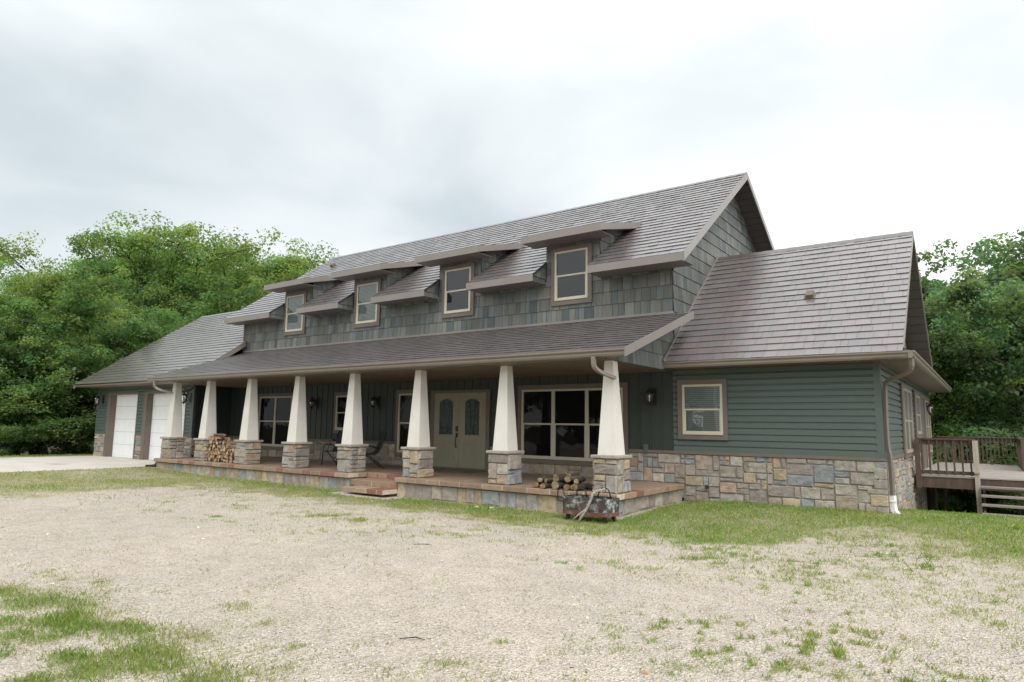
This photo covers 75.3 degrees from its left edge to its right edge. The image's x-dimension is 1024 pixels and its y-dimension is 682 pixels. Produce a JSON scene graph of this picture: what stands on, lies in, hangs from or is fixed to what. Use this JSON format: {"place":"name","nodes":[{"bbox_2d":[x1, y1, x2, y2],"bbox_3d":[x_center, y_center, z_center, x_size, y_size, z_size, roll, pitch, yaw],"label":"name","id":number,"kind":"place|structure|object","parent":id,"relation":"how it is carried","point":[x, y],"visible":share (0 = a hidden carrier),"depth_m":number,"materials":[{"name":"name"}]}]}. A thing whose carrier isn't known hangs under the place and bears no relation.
{"place":"outdoors","nodes":[
{"label":"outdoors","id":0,"kind":"place"},
{"bbox_2d":[0,456,154,471],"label":"driveway","id":1,"kind":"structure","parent":0,"point":[21,464],"depth_m":22.87,"materials":[{"name":"concrete"}]},
{"bbox_2d":[433,468,486,472],"bbox_3d":[-1.487,3.396,17.441,1.550,0.016,0.850,-4,-9,36],"label":"door mat","id":2,"kind":"object","parent":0,"point":[455,470],"depth_m":17.29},
{"bbox_2d":[0,446,1023,681],"bbox_3d":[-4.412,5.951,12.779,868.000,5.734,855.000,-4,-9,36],"label":"ground","id":3,"kind":"structure","parent":0,"point":[159,532],"depth_m":6.61,"materials":[{"name":"beige gravel"}]},
{"bbox_2d":[0,410,16,429],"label":"bush","id":4,"kind":"object","parent":3,"relation":"on","point":[1,418],"visible":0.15,"depth_m":28.09,"materials":[{"name":"green plant"}]},
{"bbox_2d":[0,420,60,455],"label":"bush","id":5,"kind":"object","parent":3,"relation":"on","point":[9,433],"visible":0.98,"depth_m":27.95,"materials":[{"name":"green plant"}]},
{"bbox_2d":[0,381,95,454],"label":"bush","id":6,"kind":"object","parent":3,"relation":"on","point":[48,405],"visible":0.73,"depth_m":28.91,"materials":[{"name":"green plant"}]},
{"bbox_2d":[0,275,95,424],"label":"oak tree","id":7,"kind":"object","parent":3,"relation":"on","point":[9,324],"visible":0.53,"depth_m":29.55,"materials":[{"name":"green plant"}]},
{"bbox_2d":[0,327,97,455],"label":"oak tree","id":8,"kind":"object","parent":3,"relation":"on","point":[58,379],"visible":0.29,"depth_m":28.97,"materials":[{"name":"green plant"}]},
{"bbox_2d":[0,257,110,397],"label":"oak tree","id":9,"kind":"object","parent":3,"relation":"on","point":[47,308],"visible":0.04,"depth_m":31.55,"materials":[{"name":"green plant"}]},
{"bbox_2d":[34,410,95,453],"bbox_3d":[-18.755,4.236,30.659,3.858,2.709,5.666,-13,-16,63],"label":"bush","id":10,"kind":"object","parent":3,"relation":"on","point":[84,429],"visible":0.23,"depth_m":29.37,"materials":[{"name":"green plant"}]},
{"bbox_2d":[0,285,132,331],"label":"oak tree","id":11,"kind":"object","parent":3,"relation":"on","point":[18,293],"depth_m":40.76,"materials":[{"name":"green plant"}]},
{"bbox_2d":[0,263,134,455],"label":"oak tree","id":12,"kind":"object","parent":3,"relation":"on","point":[52,276],"visible":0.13,"depth_m":34.25,"materials":[{"name":"green plant"}]},
{"bbox_2d":[0,263,135,454],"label":"oak tree","id":13,"kind":"object","parent":3,"relation":"on","point":[76,305],"visible":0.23,"depth_m":30.31,"materials":[{"name":"green plant"}]},
{"bbox_2d":[65,404,96,450],"bbox_3d":[-18.430,4.107,32.409,8.496,4.063,5.785,-6,-10,41],"label":"bush","id":14,"kind":"object","parent":3,"relation":"on","point":[90,439],"visible":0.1,"depth_m":30.04,"materials":[{"name":"green plant"}]},
{"bbox_2d":[0,313,167,446],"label":"oak tree","id":15,"kind":"object","parent":3,"relation":"on","point":[142,331],"visible":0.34,"depth_m":31.50,"materials":[{"name":"green plant"}]},
{"bbox_2d":[2,228,206,331],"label":"oak tree","id":16,"kind":"object","parent":3,"relation":"on","point":[78,242],"visible":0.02,"depth_m":53.27,"materials":[{"name":"green plant"}]},
{"bbox_2d":[0,255,236,315],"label":"oak tree","id":17,"kind":"object","parent":3,"relation":"on","point":[164,291],"visible":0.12,"depth_m":56.08,"materials":[{"name":"green plant"}]},
{"bbox_2d":[59,257,194,340],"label":"oak tree","id":18,"kind":"object","parent":3,"relation":"on","point":[121,294],"visible":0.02,"depth_m":49.56,"materials":[{"name":"green plant"}]},
{"bbox_2d":[79,320,174,359],"bbox_3d":[-21.563,2.690,39.084,12.420,10.046,12.645,1,-7,2],"label":"oak tree","id":19,"kind":"object","parent":3,"relation":"on","point":[168,328],"visible":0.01,"depth_m":38.95,"materials":[{"name":"green plant"}]},
{"bbox_2d":[0,221,268,314],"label":"oak tree","id":20,"kind":"object","parent":3,"relation":"on","point":[146,244],"visible":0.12,"depth_m":58.08,"materials":[{"name":"green plant"}]},
{"bbox_2d":[71,274,269,365],"bbox_3d":[-20.948,2.409,40.230,14.698,11.889,14.966,-1,-8,17],"label":"oak tree","id":21,"kind":"object","parent":3,"relation":"on","point":[220,302],"visible":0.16,"depth_m":37.77,"materials":[{"name":"green plant"}]},
{"bbox_2d":[76,209,303,311],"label":"oak tree","id":22,"kind":"object","parent":3,"relation":"on","point":[112,239],"visible":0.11,"depth_m":56.97,"materials":[{"name":"green plant"}]},
{"bbox_2d":[181,300,237,320],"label":"oak tree","id":23,"kind":"object","parent":3,"relation":"on","point":[215,308],"depth_m":57.65,"materials":[{"name":"green plant"}]},
{"bbox_2d":[114,230,328,309],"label":"oak tree","id":24,"kind":"object","parent":3,"relation":"on","point":[289,259],"visible":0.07,"depth_m":67.18,"materials":[{"name":"green plant"}]},
{"bbox_2d":[126,233,338,311],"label":"oak tree","id":25,"kind":"object","parent":3,"relation":"on","point":[213,250],"visible":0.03,"depth_m":59.85,"materials":[{"name":"green plant"}]},
{"bbox_2d":[209,258,317,312],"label":"oak tree","id":26,"kind":"object","parent":3,"relation":"on","point":[295,274],"visible":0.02,"depth_m":64.71,"materials":[{"name":"green plant"}]},
{"bbox_2d":[0,453,1023,681],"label":"grass","id":27,"kind":"structure","parent":3,"relation":"on","point":[70,615],"depth_m":7.78,"materials":[{"name":"green plant"}]},
{"bbox_2d":[73,172,951,517],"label":"house","id":28,"kind":"structure","parent":3,"relation":"on","point":[689,342],"depth_m":16.12,"materials":[{"name":"stone"}]},
{"bbox_2d":[103,392,139,458],"bbox_3d":[-15.642,3.384,26.768,2.600,2.610,0.258,-4,-9,36],"label":"garage door","id":29,"kind":"structure","parent":28,"relation":"in","point":[123,419],"depth_m":27.08,"materials":[{"name":"white paint"}]},
{"bbox_2d":[139,390,187,459],"bbox_3d":[-12.944,3.175,24.836,3.150,2.610,0.258,-4,-9,36],"label":"garage door","id":30,"kind":"structure","parent":28,"relation":"in","point":[156,405],"depth_m":25.45,"materials":[{"name":"white paint"}]},
{"bbox_2d":[258,393,292,449],"bbox_3d":[-8.244,2.791,23.085,2.100,1.940,0.049,-4,-9,36],"label":"window","id":31,"kind":"structure","parent":28,"relation":"in","point":[274,409],"depth_m":23.10,"materials":[{"name":"glass"}]},
{"bbox_2d":[283,291,306,335],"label":"window","id":32,"kind":"structure","parent":28,"relation":"in","point":[294,324],"depth_m":23.11,"materials":[{"name":"grey glass"}]},
{"bbox_2d":[321,431,342,465],"bbox_3d":[-5.041,3.099,19.237,0.588,0.984,0.687,-3,-8,28],"label":"patio chair","id":33,"kind":"object","parent":28,"relation":"on","point":[339,438],"visible":0.5,"depth_m":19.46,"materials":[{"name":"black metal"}]},
{"bbox_2d":[333,392,347,432],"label":"window","id":34,"kind":"structure","parent":28,"relation":"in","point":[340,398],"depth_m":21.16,"materials":[{"name":"glass"}]},
{"bbox_2d":[353,278,381,327],"bbox_3d":[-4.567,-1.186,20.940,1.170,1.490,0.049,-4,-9,36],"label":"window","id":35,"kind":"structure","parent":28,"relation":"in","point":[366,313],"depth_m":20.97,"materials":[{"name":"brown paint"}]},
{"bbox_2d":[366,432,386,468],"bbox_3d":[-3.816,2.964,18.037,0.688,0.984,0.588,4,-8,-22],"label":"patio chair","id":36,"kind":"object","parent":28,"relation":"on","point":[380,443],"visible":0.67,"depth_m":18.00,"materials":[{"name":"black metal"}]},
{"bbox_2d":[394,390,412,455],"bbox_3d":[-2.986,2.385,19.319,1.140,1.940,0.049,-4,-9,36],"label":"window","id":37,"kind":"structure","parent":28,"relation":"in","point":[403,397],"depth_m":19.49,"materials":[{"name":"glass"}]},
{"bbox_2d":[441,262,474,318],"bbox_3d":[-1.532,-1.421,18.767,1.170,1.490,0.049,-4,-9,36],"label":"window","id":38,"kind":"structure","parent":28,"relation":"in","point":[457,301],"depth_m":18.79,"materials":[{"name":"brown paint"}]},
{"bbox_2d":[430,389,490,470],"bbox_3d":[-1.472,2.417,18.178,2.120,2.150,0.109,-4,-9,36],"label":"front door","id":39,"kind":"structure","parent":28,"relation":"in","point":[459,419],"depth_m":18.16,"materials":[{"name":"brown paint"}]},
{"bbox_2d":[532,480,540,486],"bbox_3d":[0.496,2.813,13.123,0.127,0.106,0.463,-1,-7,11],"label":"firewood log","id":40,"kind":"object","parent":28,"relation":"on","point":[535,483],"visible":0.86,"depth_m":12.91,"materials":[{"name":"brown wood"}]},
{"bbox_2d":[540,482,549,487],"bbox_3d":[0.677,2.797,12.897,0.112,0.101,0.473,-2,-8,24],"label":"firewood log","id":41,"kind":"object","parent":28,"relation":"on","point":[545,485],"visible":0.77,"depth_m":12.71,"materials":[{"name":"brown wood"}]},
{"bbox_2d":[551,481,563,488],"bbox_3d":[0.930,2.760,12.766,0.162,0.155,0.422,-4,-9,33],"label":"firewood log","id":42,"kind":"object","parent":28,"relation":"on","point":[556,484],"visible":0.65,"depth_m":12.61,"materials":[{"name":"beige wood"}]},
{"bbox_2d":[564,483,571,489],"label":"firewood log","id":43,"kind":"object","parent":28,"relation":"on","point":[567,486],"visible":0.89,"depth_m":12.44,"materials":[{"name":"brown wood"}]},
{"bbox_2d":[564,475,580,481],"bbox_3d":[1.180,2.646,12.751,0.145,0.120,0.422,-5,-9,39],"label":"firewood log","id":44,"kind":"object","parent":43,"relation":"on","point":[569,478],"visible":0.73,"depth_m":12.62,"materials":[{"name":"brown wood"}]},
{"bbox_2d":[566,472,579,475],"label":"firewood log","id":45,"kind":"object","parent":44,"relation":"on","point":[573,474],"visible":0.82,"depth_m":12.77,"materials":[{"name":"brown wood"}]},
{"bbox_2d":[551,242,591,306],"bbox_3d":[1.478,-1.653,16.611,1.170,1.490,0.049,-4,-9,36],"label":"window","id":46,"kind":"structure","parent":28,"relation":"in","point":[571,283],"depth_m":16.62,"materials":[{"name":"brown paint"}]},
{"bbox_2d":[517,382,627,465],"bbox_3d":[1.404,2.028,16.178,3.100,1.955,0.049,-4,-9,36],"label":"window","id":47,"kind":"structure","parent":28,"relation":"in","point":[559,424],"depth_m":16.30,"materials":[{"name":"black glass"}]},
{"bbox_2d":[572,483,589,490],"bbox_3d":[1.313,2.745,12.515,0.432,0.121,0.138,8,-10,-44],"label":"firewood log","id":48,"kind":"object","parent":28,"relation":"on","point":[585,486],"visible":0.96,"depth_m":12.42,"materials":[{"name":"brown wood"}]},
{"bbox_2d":[677,379,727,439],"bbox_3d":[4.082,1.470,14.282,1.091,1.290,0.049,-4,-9,36],"label":"window","id":49,"kind":"structure","parent":28,"relation":"in","point":[702,407],"depth_m":14.28,"materials":[{"name":"grey glass"}]},
{"bbox_2d":[900,382,914,457],"bbox_3d":[9.390,1.888,15.732,0.049,1.680,2.220,-4,-9,36],"label":"window","id":50,"kind":"structure","parent":28,"relation":"in","point":[905,391],"depth_m":15.54,"materials":[{"name":"brown paint"}]},
{"bbox_2d":[913,390,921,437],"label":"window","id":51,"kind":"structure","parent":28,"relation":"in","point":[916,396],"depth_m":17.71,"materials":[{"name":"brown paint"}]},
{"bbox_2d":[920,394,928,468],"bbox_3d":[11.740,2.602,18.945,0.040,2.140,1.350,-4,-9,36],"label":"side door","id":52,"kind":"structure","parent":28,"relation":"in","point":[922,405],"depth_m":19.04,"materials":[{"name":"brown paint"}]},
{"bbox_2d":[924,396,932,456],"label":"window","id":53,"kind":"structure","parent":28,"relation":"in","point":[928,418],"depth_m":20.33,"materials":[{"name":"brown paint"}]},
{"bbox_2d":[557,487,619,523],"bbox_3d":[1.329,2.873,11.617,1.042,0.625,0.476,-4,-9,36],"label":"fire pit","id":54,"kind":"object","parent":3,"relation":"on","point":[604,507],"visible":0.99,"depth_m":11.42,"materials":[{"name":"paint"}]},
{"bbox_2d":[572,487,605,521],"bbox_3d":[1.298,2.776,11.313,0.594,0.603,0.075,-1,-8,17],"label":"branch","id":55,"kind":"object","parent":3,"relation":"on","point":[594,492],"visible":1,"depth_m":11.29,"materials":[{"name":"beige plant"}]},
{"bbox_2d":[640,670,650,674],"bbox_3d":[0.887,2.197,4.406,0.086,0.027,0.052,-4,-9,36],"label":"rock","id":56,"kind":"object","parent":3,"relation":"on","point":[647,672],"visible":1,"depth_m":4.39,"materials":[{"name":"beige stone"}]},
{"bbox_2d":[932,445,1000,512],"bbox_3d":[16.276,5.427,25.188,5.105,3.585,7.497,-4,-9,34],"label":"bush","id":57,"kind":"object","parent":3,"relation":"on","point":[955,491],"visible":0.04,"depth_m":23.11,"materials":[{"name":"green plant"}]},
{"bbox_2d":[914,436,1023,517],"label":"deck","id":58,"kind":"structure","parent":3,"relation":"on","point":[979,476],"depth_m":15.89,"materials":[{"name":"brown wood"}]},
{"bbox_2d":[938,492,1000,513],"bbox_3d":[16.023,5.808,23.385,3.107,1.486,2.116,-1,-7,12],"label":"bush","id":59,"kind":"object","parent":3,"relation":"on","point":[954,502],"visible":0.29,"depth_m":23.06,"materials":[{"name":"green plant"}]},
{"bbox_2d":[917,243,1023,428],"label":"oak tree","id":60,"kind":"object","parent":3,"relation":"on","point":[1013,269],"visible":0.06,"depth_m":26.57,"materials":[{"name":"green plant"}]},
{"bbox_2d":[919,239,1023,423],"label":"oak tree","id":61,"kind":"object","parent":3,"relation":"on","point":[927,282],"visible":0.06,"depth_m":30.40,"materials":[{"name":"green plant"}]},
{"bbox_2d":[921,227,1023,493],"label":"oak tree","id":62,"kind":"object","parent":3,"relation":"on","point":[1009,346],"visible":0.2,"depth_m":25.64,"materials":[{"name":"green plant"}]},
{"bbox_2d":[923,266,1023,460],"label":"oak tree","id":63,"kind":"object","parent":3,"relation":"on","point":[984,303],"visible":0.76,"depth_m":23.64,"materials":[{"name":"green plant"}]},
{"bbox_2d":[924,296,1023,435],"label":"oak tree","id":64,"kind":"object","parent":3,"relation":"on","point":[944,410],"visible":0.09,"depth_m":25.82,"materials":[{"name":"green plant"}]},
{"bbox_2d":[932,419,1016,511],"bbox_3d":[17.412,5.496,26.812,9.707,4.642,6.609,-34,-35,77],"label":"bush","id":65,"kind":"object","parent":3,"relation":"on","point":[955,430],"visible":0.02,"depth_m":24.23,"materials":[{"name":"green plant"}]},
{"bbox_2d":[931,427,1017,509],"bbox_3d":[17.791,5.304,24.939,8.691,4.156,5.918,-3,-8,26],"label":"bush","id":66,"kind":"object","parent":3,"relation":"on","point":[943,434],"visible":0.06,"depth_m":25.09,"materials":[{"name":"green plant"}]},
{"bbox_2d":[962,447,1018,514],"bbox_3d":[18.055,5.153,22.712,4.744,3.331,6.967,-2,-8,19],"label":"bush","id":67,"kind":"object","parent":3,"relation":"on","point":[1010,463],"visible":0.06,"depth_m":22.09,"materials":[{"name":"green plant"}]},
{"bbox_2d":[987,491,1023,514],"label":"bush","id":68,"kind":"object","parent":3,"relation":"on","point":[1006,510],"visible":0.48,"depth_m":21.78,"materials":[{"name":"green plant"}]},
{"bbox_2d":[993,491,1023,514],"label":"bush","id":69,"kind":"object","parent":3,"relation":"on","point":[1019,494],"visible":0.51,"depth_m":20.39,"materials":[{"name":"green plant"}]},
{"bbox_2d":[0,0,1023,293],"label":"sky","id":70,"kind":"structure","parent":0,"point":[353,126],"materials":[{"name":"white"}]},
{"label":"firewood log","id":71,"kind":"object","parent":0,"visible":0},
{"bbox_2d":[538,476,546,481],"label":"firewood log","id":72,"kind":"object","parent":71,"relation":"on","point":[540,479],"visible":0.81,"depth_m":12.93,"materials":[{"name":"brown wood"}]},
{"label":"firewood log","id":73,"kind":"object","parent":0,"visible":0},
{"bbox_2d":[544,478,552,481],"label":"firewood log","id":74,"kind":"object","parent":73,"relation":"on","point":[548,479],"visible":0.48,"depth_m":12.84,"materials":[{"name":"brown wood"}]},
{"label":"firewood log","id":75,"kind":"object","parent":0,"visible":0},
{"bbox_2d":[553,474,566,481],"bbox_3d":[0.999,2.640,12.809,0.435,0.159,0.174,8,-10,-37],"label":"firewood log","id":76,"kind":"object","parent":75,"relation":"on","point":[559,477],"visible":0.59,"depth_m":12.69,"materials":[{"name":"brown wood"}]},
{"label":"firewood log","id":77,"kind":"object","parent":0,"visible":0},
{"bbox_2d":[574,477,585,483],"bbox_3d":[1.296,2.656,12.668,0.104,0.090,0.389,-3,-6,27],"label":"firewood log","id":78,"kind":"object","parent":77,"relation":"on","point":[580,480],"visible":1,"depth_m":12.57,"materials":[{"name":"brown wood"}]},
{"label":"firewood log","id":79,"kind":"object","parent":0,"visible":0},
{"bbox_2d":[215,437,230,440],"bbox_3d":[-8.725,2.966,20.046,0.127,0.112,0.457,34,14,36],"label":"firewood log","id":80,"kind":"object","parent":79,"relation":"on","point":[219,438],"visible":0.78,"depth_m":19.96,"materials":[{"name":"brown wood"}]}
]}

